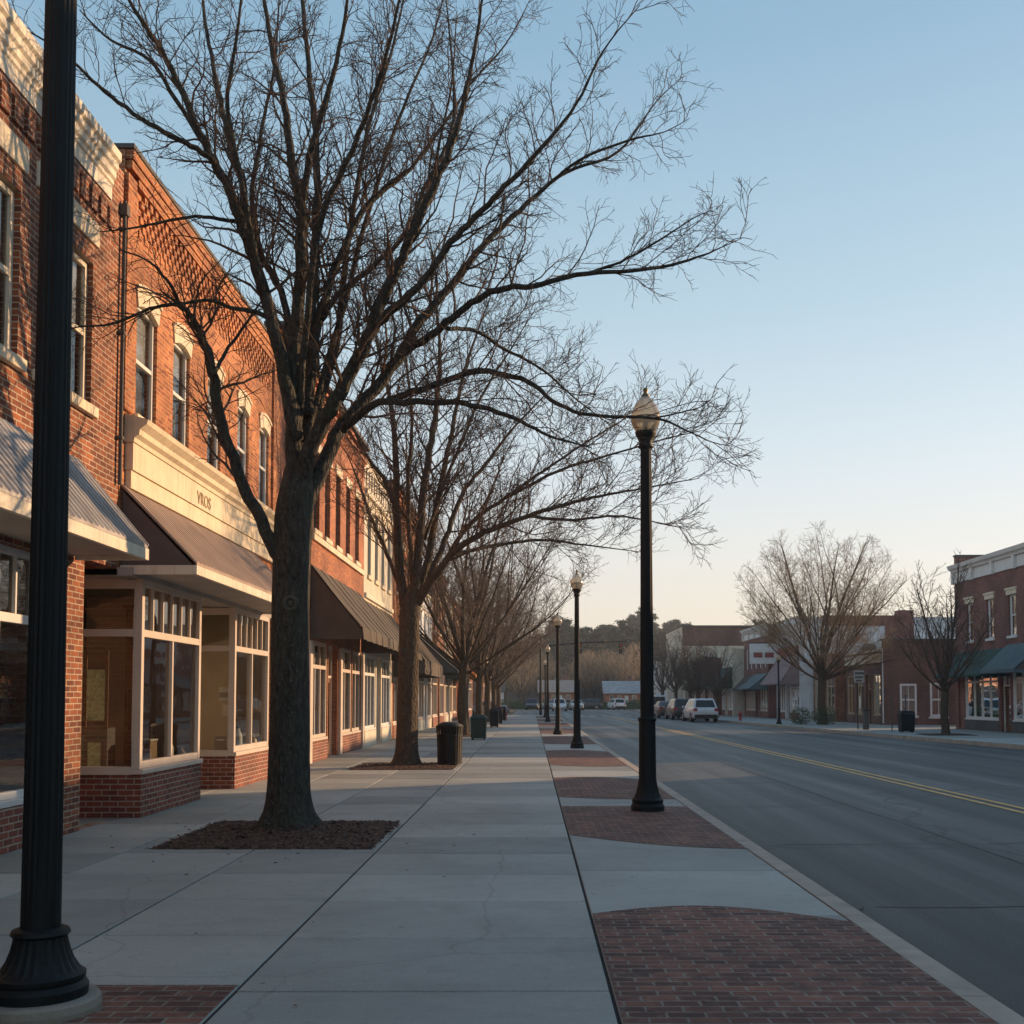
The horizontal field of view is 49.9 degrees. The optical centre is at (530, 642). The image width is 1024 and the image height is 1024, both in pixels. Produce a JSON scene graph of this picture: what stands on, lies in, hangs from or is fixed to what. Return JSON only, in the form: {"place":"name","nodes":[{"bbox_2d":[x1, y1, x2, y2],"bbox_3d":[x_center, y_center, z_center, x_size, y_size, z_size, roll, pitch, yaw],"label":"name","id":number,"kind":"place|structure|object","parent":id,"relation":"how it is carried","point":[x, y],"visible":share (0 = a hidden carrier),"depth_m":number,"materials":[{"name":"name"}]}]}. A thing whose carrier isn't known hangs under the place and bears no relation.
{"place":"outdoors","nodes":[
{"label":"outdoors","id":0,"kind":"place"},
{"bbox_2d":[0,0,148,854],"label":"brick building","id":1,"kind":"structure","parent":0,"point":[103,533],"depth_m":12.59,"materials":[{"name":"brick"}]},
{"bbox_2d":[0,118,29,371],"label":"window","id":2,"kind":"structure","parent":1,"relation":"in","point":[13,147],"depth_m":11.63,"materials":[{"name":"beige paint"}]},
{"bbox_2d":[0,544,29,808],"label":"shop window","id":3,"kind":"structure","parent":1,"relation":"in","point":[9,798],"depth_m":11.78,"materials":[{"name":"white paint"}]},
{"bbox_2d":[70,199,99,418],"bbox_3d":[-5.510,-4.032,13.368,0.260,2.450,0.840,0,-3,0],"label":"window","id":4,"kind":"structure","parent":1,"relation":"in","point":[79,402],"depth_m":13.55,"materials":[{"name":"beige paint"}]},
{"bbox_2d":[82,650,114,765],"bbox_3d":[-6.010,0.947,15.312,0.340,1.700,0.320,0,-3,0],"label":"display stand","id":5,"kind":"object","parent":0,"point":[98,746],"visible":0.81,"depth_m":15.16,"materials":[{"name":"brown wood"}]},
{"bbox_2d":[79,143,280,817],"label":"brick building","id":6,"kind":"structure","parent":0,"point":[195,589],"depth_m":17.36,"materials":[{"name":"brick"}]},
{"bbox_2d":[80,580,134,774],"bbox_3d":[-6.203,0.458,14.856,1.695,2.630,0.120,0,-3,0],"label":"return window","id":7,"kind":"structure","parent":6,"relation":"in","point":[129,584],"depth_m":14.84,"materials":[{"name":"white paint"}]},
{"bbox_2d":[123,604,133,765],"bbox_3d":[-5.720,0.635,15.688,0.180,2.360,0.180,0,-3,0],"label":"wooden post","id":8,"kind":"object","parent":6,"relation":"on","point":[128,690],"visible":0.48,"depth_m":15.64,"materials":[{"name":"brown wood"}]},
{"bbox_2d":[133,284,162,421],"bbox_3d":[-5.500,-4.007,15.605,0.240,2.023,1.010,0,-3,0],"label":"window","id":9,"kind":"structure","parent":6,"relation":"in","point":[141,344],"depth_m":15.85,"materials":[{"name":"white paint"}]},
{"bbox_2d":[142,739,157,759],"bbox_3d":[-5.470,1.586,15.590,0.260,0.450,0.320,0,-3,0],"label":"carton","id":10,"kind":"object","parent":6,"relation":"on","point":[149,748],"visible":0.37,"depth_m":15.45,"materials":[{"name":"cardboard"}]},
{"bbox_2d":[131,579,202,774],"bbox_3d":[-5.280,0.511,16.155,0.160,2.645,2.720,0,-3,0],"label":"shop window","id":11,"kind":"structure","parent":6,"relation":"in","point":[139,766],"depth_m":16.08,"materials":[{"name":"white paint"}]},
{"bbox_2d":[172,322,194,445],"bbox_3d":[-5.510,-3.994,17.151,0.220,1.893,0.960,0,-3,0],"label":"window","id":12,"kind":"structure","parent":6,"relation":"in","point":[179,345],"depth_m":17.39,"materials":[{"name":"white paint"}]},
{"bbox_2d":[200,608,229,755],"bbox_3d":[-6.203,0.692,19.530,1.695,2.630,0.120,0,-3,0],"label":"return window","id":13,"kind":"structure","parent":6,"relation":"in","point":[205,611],"depth_m":19.51,"materials":[{"name":"white paint"}]},
{"bbox_2d":[207,360,225,468],"bbox_3d":[-5.510,-3.905,18.939,0.220,1.893,0.960,0,-3,0],"label":"window","id":14,"kind":"structure","parent":6,"relation":"in","point":[220,372],"depth_m":19.23,"materials":[{"name":"white paint"}]},
{"bbox_2d":[237,390,252,472],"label":"window","id":15,"kind":"structure","parent":6,"relation":"in","point":[247,412],"depth_m":21.12,"materials":[{"name":"white paint"}]},
{"bbox_2d":[227,607,269,755],"bbox_3d":[-5.280,0.741,20.764,0.160,2.645,2.590,0,-3,0],"label":"shop window","id":16,"kind":"structure","parent":6,"relation":"in","point":[235,639],"depth_m":20.70,"materials":[{"name":"white paint"}]},
{"bbox_2d":[259,412,271,504],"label":"window","id":17,"kind":"structure","parent":6,"relation":"in","point":[265,423],"depth_m":22.74,"materials":[{"name":"white paint"}]},
{"bbox_2d":[264,321,398,763],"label":"brick building","id":18,"kind":"structure","parent":0,"point":[348,628],"depth_m":30.80,"materials":[{"name":"brick"}]},
{"bbox_2d":[311,640,327,741],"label":"shop window","id":19,"kind":"structure","parent":18,"relation":"in","point":[318,736],"depth_m":28.67,"materials":[{"name":"white paint"}]},
{"bbox_2d":[328,646,331,754],"bbox_3d":[-5.634,1.588,30.238,0.132,3.050,1.400,0,-3,0],"label":"door","id":20,"kind":"structure","parent":18,"relation":"in","point":[330,647],"depth_m":30.84,"materials":[{"name":"white paint"}]},
{"bbox_2d":[341,648,351,735],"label":"shop window","id":21,"kind":"structure","parent":18,"relation":"in","point":[346,731],"depth_m":33.31,"materials":[{"name":"clear glass"}]},
{"bbox_2d":[352,651,360,733],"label":"shop window","id":22,"kind":"structure","parent":18,"relation":"in","point":[356,674],"depth_m":34.97,"materials":[{"name":"white paint"}]},
{"bbox_2d":[363,458,421,746],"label":"cream building","id":23,"kind":"structure","parent":0,"point":[378,666],"depth_m":39.31,"materials":[{"name":"paint"}]},
{"bbox_2d":[365,654,375,730],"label":"shop window","id":24,"kind":"structure","parent":23,"relation":"in","point":[369,677],"depth_m":37.68,"materials":[{"name":"clear glass"}]},
{"bbox_2d":[381,659,390,727],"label":"shop window","id":25,"kind":"structure","parent":23,"relation":"in","point":[385,663],"depth_m":41.79,"materials":[{"name":"clear glass"}]},
{"bbox_2d":[0,715,847,1023],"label":"pavement","id":26,"kind":"structure","parent":0,"point":[484,919],"depth_m":8.92,"materials":[{"name":"concrete"}]},
{"bbox_2d":[55,985,236,1023],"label":"brick paving","id":27,"kind":"structure","parent":26,"relation":"on","point":[159,1004],"depth_m":5.73,"materials":[{"name":"red brick"}]},
{"bbox_2d":[0,0,101,1023],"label":"street lamp","id":28,"kind":"object","parent":27,"relation":"on","point":[44,979],"visible":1,"depth_m":5.68,"materials":[{"name":"metal"}]},
{"bbox_2d":[150,821,398,849],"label":"mulch","id":29,"kind":"object","parent":26,"relation":"on","point":[253,841],"visible":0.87,"depth_m":12.27,"materials":[{"name":"brown plant"}]},
{"bbox_2d":[72,716,621,1023],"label":"joint","id":30,"kind":"object","parent":26,"relation":"attached to","point":[602,962],"depth_m":7.79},
{"bbox_2d":[9,0,775,828],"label":"street tree","id":31,"kind":"object","parent":26,"relation":"on","point":[289,540],"visible":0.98,"depth_m":13.36,"materials":[{"name":"brown plant"}]},
{"bbox_2d":[348,762,458,769],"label":"mulch","id":32,"kind":"object","parent":26,"relation":"on","point":[371,766],"visible":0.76,"depth_m":24.88,"materials":[{"name":"brown plant"}]},
{"bbox_2d":[436,722,463,763],"bbox_3d":[-1.930,2.369,26.114,0.670,0.982,0.670,0,-3,0],"label":"litter bin","id":33,"kind":"object","parent":32,"relation":"on","point":[449,741],"visible":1,"depth_m":25.87,"materials":[{"name":"black metal"}]},
{"bbox_2d":[387,480,442,738],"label":"brick building","id":34,"kind":"structure","parent":26,"relation":"on","point":[430,666],"depth_m":44.91,"materials":[{"name":"brick"}]},
{"bbox_2d":[393,662,397,725],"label":"shop window","id":35,"kind":"structure","parent":34,"relation":"in","point":[395,676],"depth_m":44.42,"materials":[{"name":"white paint"}]},
{"bbox_2d":[445,593,469,721],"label":"cream building","id":36,"kind":"structure","parent":26,"relation":"on","point":[449,680],"depth_m":72.67,"materials":[{"name":"paint"}]},
{"bbox_2d":[470,715,486,739],"bbox_3d":[-2.020,3.248,42.391,0.666,0.950,0.666,0,-3,0],"label":"litter bin","id":37,"kind":"object","parent":26,"relation":"on","point":[478,725],"visible":1,"depth_m":42.09,"materials":[{"name":"green plastic"}]},
{"bbox_2d":[430,541,565,714],"bbox_3d":[-3.513,-0.541,61.733,9.741,10.612,10.013,2,-4,-37],"label":"street tree","id":38,"kind":"object","parent":26,"relation":"on","point":[481,673],"visible":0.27,"depth_m":61.81,"materials":[{"name":"brown plant"}]},
{"bbox_2d":[396,465,607,734],"bbox_3d":[-3.180,-1.660,46.169,10.695,11.294,10.814,2,-4,-40],"label":"street tree","id":39,"kind":"object","parent":26,"relation":"on","point":[464,652],"visible":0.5,"depth_m":46.20,"materials":[{"name":"brown plant"}]},
{"bbox_2d":[446,564,563,721],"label":"street tree","id":40,"kind":"object","parent":26,"relation":"on","point":[487,692],"visible":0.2,"depth_m":73.69,"materials":[{"name":"brown plant"}]},
{"bbox_2d":[465,598,553,708],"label":"street tree","id":41,"kind":"object","parent":26,"relation":"on","point":[493,694],"visible":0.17,"depth_m":85.44,"materials":[{"name":"brown plant"}]},
{"bbox_2d":[470,600,553,707],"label":"street tree","id":42,"kind":"object","parent":26,"relation":"on","point":[498,697],"visible":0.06,"depth_m":97.72,"materials":[{"name":"brown plant"}]},
{"bbox_2d":[316,214,761,764],"bbox_3d":[-0.386,-4.000,26.173,11.584,13.969,7.200,0,-3,8],"label":"street tree","id":43,"kind":"object","parent":26,"relation":"on","point":[415,592],"visible":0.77,"depth_m":25.68,"materials":[{"name":"brown plant"}]},
{"bbox_2d":[545,644,550,721],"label":"street lamp","id":44,"kind":"object","parent":26,"relation":"on","point":[547,651],"visible":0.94,"depth_m":73.89,"materials":[{"name":"black metal"}]},
{"bbox_2d":[553,613,562,734],"bbox_3d":[1.180,1.339,48.494,0.419,5.372,0.419,1,-3,-17],"label":"street lamp","id":45,"kind":"object","parent":26,"relation":"on","point":[557,621],"visible":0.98,"depth_m":48.42,"materials":[{"name":"black metal"}]},
{"bbox_2d":[542,736,595,743],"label":"brick paving","id":46,"kind":"structure","parent":26,"relation":"on","point":[559,740],"depth_m":41.35,"materials":[{"name":"red brick"}]},
{"bbox_2d":[570,570,583,748],"bbox_3d":[1.470,0.507,35.219,0.445,5.708,0.445,1,-3,-17],"label":"street lamp","id":47,"kind":"object","parent":26,"relation":"on","point":[576,583],"visible":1,"depth_m":35.14,"materials":[{"name":"black metal"}]},
{"bbox_2d":[539,641,626,714],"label":"traffic signal","id":48,"kind":"object","parent":26,"relation":"on","point":[540,674],"visible":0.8,"depth_m":102.91,"materials":[{"name":"black metal"}]},
{"bbox_2d":[546,750,627,765],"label":"brick paving","id":49,"kind":"structure","parent":26,"relation":"on","point":[579,758],"depth_m":29.05,"materials":[{"name":"red brick"}]},
{"bbox_2d":[554,777,674,798],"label":"brick paving","id":50,"kind":"structure","parent":26,"relation":"on","point":[608,788],"depth_m":19.63,"materials":[{"name":"red brick"}]},
{"bbox_2d":[562,806,746,848],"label":"brick paving","id":51,"kind":"structure","parent":26,"relation":"on","point":[678,825],"depth_m":13.68,"materials":[{"name":"red brick"}]},
{"bbox_2d":[630,387,663,811],"bbox_3d":[1.660,-0.663,15.803,0.476,6.105,0.476,0,-3,0],"label":"street lamp","id":52,"kind":"object","parent":51,"relation":"on","point":[647,797],"visible":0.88,"depth_m":15.71,"materials":[{"name":"black metal"}]},
{"bbox_2d":[592,905,997,1023],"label":"brick paving","id":53,"kind":"structure","parent":26,"relation":"on","point":[672,964],"depth_m":6.40,"materials":[{"name":"red brick"}]},
{"bbox_2d":[428,565,447,726],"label":"brick building","id":54,"kind":"structure","parent":0,"point":[438,700],"depth_m":64.81,"materials":[{"name":"brick"}]},
{"bbox_2d":[418,595,458,730],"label":"shop building","id":55,"kind":"structure","parent":0,"point":[425,704],"depth_m":56.09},
{"bbox_2d":[452,600,476,720],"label":"brick building","id":56,"kind":"structure","parent":0,"point":[455,703],"depth_m":79.57,"materials":[{"name":"brick"}]},
{"bbox_2d":[6,0,1023,665],"label":"sky","id":57,"kind":"structure","parent":0,"point":[879,352],"materials":[{"name":"blue"}]},
{"bbox_2d":[475,710,632,713],"bbox_3d":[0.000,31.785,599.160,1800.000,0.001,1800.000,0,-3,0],"label":"ground","id":58,"kind":"structure","parent":0,"point":[511,711],"depth_m":146.85,"materials":[{"name":"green plant"}]},
{"bbox_2d":[497,645,543,701],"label":"bare tree","id":59,"kind":"object","parent":58,"relation":"on","point":[518,687],"visible":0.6,"depth_m":176.96,"materials":[{"name":"beige plant"}]},
{"bbox_2d":[501,699,639,708],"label":"hedge","id":60,"kind":"object","parent":58,"relation":"on","point":[630,704],"visible":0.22,"depth_m":172.92,"materials":[{"name":"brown plant"}]},
{"bbox_2d":[601,676,639,701],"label":"house","id":61,"kind":"structure","parent":58,"relation":"on","point":[629,689],"depth_m":175.40,"materials":[{"name":"red brick"}]},
{"bbox_2d":[560,717,1023,1023],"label":"kerb","id":62,"kind":"structure","parent":58,"relation":"on","point":[998,1012],"depth_m":7.68,"materials":[{"name":"concrete"}]},
{"bbox_2d":[637,711,1023,749],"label":"kerb","id":63,"kind":"structure","parent":58,"relation":"on","point":[982,743],"depth_m":47.89,"materials":[{"name":"concrete"}]},
{"bbox_2d":[474,709,669,716],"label":"side street","id":64,"kind":"structure","parent":0,"point":[599,712],"depth_m":132.62,"materials":[{"name":"grey asphalt"}]},
{"bbox_2d":[506,671,639,709],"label":"hill","id":65,"kind":"structure","parent":0,"point":[511,697],"depth_m":207.73,"materials":[{"name":"brown plant"}]},
{"bbox_2d":[537,675,573,701],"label":"house","id":66,"kind":"structure","parent":65,"relation":"on","point":[566,690],"depth_m":178.12,"materials":[{"name":"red brick"}]},
{"bbox_2d":[549,617,586,678],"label":"pine tree","id":67,"kind":"object","parent":65,"relation":"on","point":[567,626],"visible":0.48,"depth_m":209.69,"materials":[{"name":"green plant"}]},
{"bbox_2d":[567,650,604,698],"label":"bare tree","id":68,"kind":"object","parent":65,"relation":"on","point":[586,688],"visible":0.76,"depth_m":189.58,"materials":[{"name":"brown plant"}]},
{"bbox_2d":[582,627,604,661],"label":"pine tree","id":69,"kind":"object","parent":65,"relation":"on","point":[595,633],"visible":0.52,"depth_m":211.87,"materials":[{"name":"green plant"}]},
{"bbox_2d":[590,649,626,686],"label":"bare tree","id":70,"kind":"object","parent":65,"relation":"on","point":[603,656],"visible":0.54,"depth_m":189.30,"materials":[{"name":"beige plant"}]},
{"bbox_2d":[592,652,624,684],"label":"bare tree","id":71,"kind":"object","parent":65,"relation":"on","point":[602,669],"visible":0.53,"depth_m":188.68,"materials":[{"name":"beige plant"}]},
{"bbox_2d":[601,619,635,661],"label":"pine tree","id":72,"kind":"object","parent":65,"relation":"on","point":[619,630],"visible":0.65,"depth_m":208.24,"materials":[{"name":"green plant"}]},
{"bbox_2d":[605,649,639,680],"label":"bare tree","id":73,"kind":"object","parent":65,"relation":"on","point":[627,662],"visible":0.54,"depth_m":186.02,"materials":[{"name":"beige plant"}]},
{"bbox_2d":[681,657,721,714],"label":"brick building","id":74,"kind":"structure","parent":0,"point":[708,694],"depth_m":106.38,"materials":[{"name":"brick"}]},
{"bbox_2d":[666,625,754,700],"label":"painted building","id":75,"kind":"structure","parent":0,"point":[722,632],"depth_m":118.17,"materials":[{"name":"paint"}]},
{"bbox_2d":[706,647,744,715],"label":"cream building","id":76,"kind":"structure","parent":0,"point":[733,703],"depth_m":98.19,"materials":[{"name":"paint"}]},
{"bbox_2d":[732,623,776,717],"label":"brick building","id":77,"kind":"structure","parent":0,"point":[760,700],"depth_m":91.87,"materials":[{"name":"brick"}]},
{"bbox_2d":[749,644,777,663],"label":"shop sign","id":78,"kind":"object","parent":77,"relation":"attached to","point":[760,654],"visible":0.81,"depth_m":87.00,"materials":[{"name":"white paint"}]},
{"bbox_2d":[560,716,1023,1016],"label":"road","id":79,"kind":"structure","parent":0,"point":[944,893],"depth_m":15.75,"materials":[{"name":"grey asphalt"}]},
{"bbox_2d":[665,699,695,719],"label":"parked car","id":80,"kind":"object","parent":79,"relation":"on","point":[674,709],"visible":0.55,"depth_m":85.51,"materials":[{"name":"white paint"}]},
{"bbox_2d":[682,699,717,721],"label":"parked car","id":81,"kind":"object","parent":79,"relation":"on","point":[706,709],"visible":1,"depth_m":77.37,"materials":[{"name":"white paint"}]},
{"bbox_2d":[595,719,1023,906],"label":"road seams","id":82,"kind":"object","parent":79,"relation":"on","point":[869,812],"visible":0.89,"depth_m":14.96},
{"bbox_2d":[611,717,1023,812],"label":"road marking","id":83,"kind":"object","parent":79,"relation":"on","point":[871,776],"visible":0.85,"depth_m":22.47,"materials":[{"name":"yellow paint"}]},
{"bbox_2d":[813,651,844,721],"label":"brick building","id":84,"kind":"structure","parent":0,"point":[835,692],"depth_m":74.10,"materials":[{"name":"brick"}]},
{"bbox_2d":[827,678,833,713],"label":"shop window","id":85,"kind":"structure","parent":84,"relation":"in","point":[830,683],"depth_m":75.47,"materials":[{"name":"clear glass"}]},
{"bbox_2d":[760,610,954,719],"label":"painted building","id":86,"kind":"structure","parent":0,"point":[798,692],"depth_m":80.16,"materials":[{"name":"paint"}]},
{"bbox_2d":[718,715,1023,744],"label":"pavement","id":87,"kind":"structure","parent":0,"point":[1001,737],"depth_m":55.94,"materials":[{"name":"concrete"}]},
{"bbox_2d":[635,629,679,694],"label":"street tree","id":88,"kind":"object","parent":87,"relation":"on","point":[661,686],"visible":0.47,"depth_m":123.67,"materials":[{"name":"brown plant"}]},
{"bbox_2d":[653,624,694,698],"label":"street tree","id":89,"kind":"object","parent":87,"relation":"on","point":[673,687],"visible":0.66,"depth_m":113.86,"materials":[{"name":"brown plant"}]},
{"bbox_2d":[666,627,711,698],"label":"street tree","id":90,"kind":"object","parent":87,"relation":"on","point":[690,692],"visible":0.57,"depth_m":104.73,"materials":[{"name":"brown plant"}]},
{"bbox_2d":[671,633,721,698],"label":"street tree","id":91,"kind":"object","parent":87,"relation":"on","point":[696,689],"visible":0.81,"depth_m":96.81,"materials":[{"name":"brown plant"}]},
{"bbox_2d":[696,636,741,717],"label":"street tree","id":92,"kind":"object","parent":87,"relation":"on","point":[712,674],"visible":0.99,"depth_m":89.77,"materials":[{"name":"brown plant"}]},
{"bbox_2d":[734,520,911,724],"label":"round tree","id":93,"kind":"object","parent":87,"relation":"on","point":[826,635],"visible":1,"depth_m":66.03,"materials":[{"name":"brown plant"}]},
{"bbox_2d":[812,704,837,724],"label":"shrub","id":94,"kind":"object","parent":87,"relation":"on","point":[818,718],"visible":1,"depth_m":65.78,"materials":[{"name":"green plant"}]},
{"bbox_2d":[897,711,915,731],"bbox_3d":[17.700,3.697,51.880,0.706,1.000,0.646,0,-3,0],"label":"litter bin","id":95,"kind":"object","parent":87,"relation":"on","point":[906,720],"visible":0.98,"depth_m":51.59,"materials":[{"name":"black metal"}]},
{"bbox_2d":[888,550,997,733],"bbox_3d":[17.936,0.010,47.831,4.768,8.121,4.532,0,-3,0],"label":"street tree","id":96,"kind":"object","parent":87,"relation":"on","point":[947,655],"visible":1,"depth_m":47.57,"materials":[{"name":"brown plant"}]},
{"bbox_2d":[844,639,955,724],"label":"brick building","id":97,"kind":"structure","parent":0,"point":[898,680],"depth_m":65.84,"materials":[{"name":"brick"}]},
{"bbox_2d":[847,676,854,714],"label":"shop window","id":98,"kind":"structure","parent":97,"relation":"in","point":[850,679],"depth_m":72.75,"materials":[{"name":"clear glass"}]},
{"bbox_2d":[873,674,880,715],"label":"shop window","id":99,"kind":"structure","parent":97,"relation":"in","point":[876,677],"depth_m":67.27,"materials":[{"name":"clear glass"}]},
{"bbox_2d":[900,684,918,717],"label":"window","id":100,"kind":"structure","parent":97,"relation":"in","point":[910,690],"depth_m":65.79,"materials":[{"name":"white paint"}]},
{"bbox_2d":[929,683,948,718],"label":"window","id":101,"kind":"structure","parent":97,"relation":"in","point":[935,694],"depth_m":65.77,"materials":[{"name":"white paint"}]},
{"bbox_2d":[933,542,1023,732],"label":"brick building","id":102,"kind":"structure","parent":0,"point":[989,694],"depth_m":52.80,"materials":[{"name":"brick"}]},
{"bbox_2d":[965,676,998,720],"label":"shop window","id":103,"kind":"structure","parent":102,"relation":"in","point":[981,692],"depth_m":54.52,"materials":[{"name":"white paint"}]},
{"bbox_2d":[983,591,994,640],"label":"window","id":104,"kind":"structure","parent":102,"relation":"in","point":[989,595],"depth_m":53.57,"materials":[{"name":"white paint"}]},
{"bbox_2d":[1003,673,1010,731],"bbox_3d":[22.484,2.661,51.682,0.132,3.050,1.100,0,-3,0],"label":"door","id":105,"kind":"structure","parent":102,"relation":"in","point":[1006,679],"depth_m":51.96,"materials":[{"name":"white paint"}]},
{"bbox_2d":[1004,586,1017,638],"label":"window","id":106,"kind":"structure","parent":102,"relation":"in","point":[1011,590],"depth_m":51.15,"materials":[{"name":"white paint"}]},
{"bbox_2d":[1013,672,1023,721],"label":"shop window","id":107,"kind":"structure","parent":102,"relation":"in","point":[1018,677],"depth_m":50.52,"materials":[{"name":"clear glass"}]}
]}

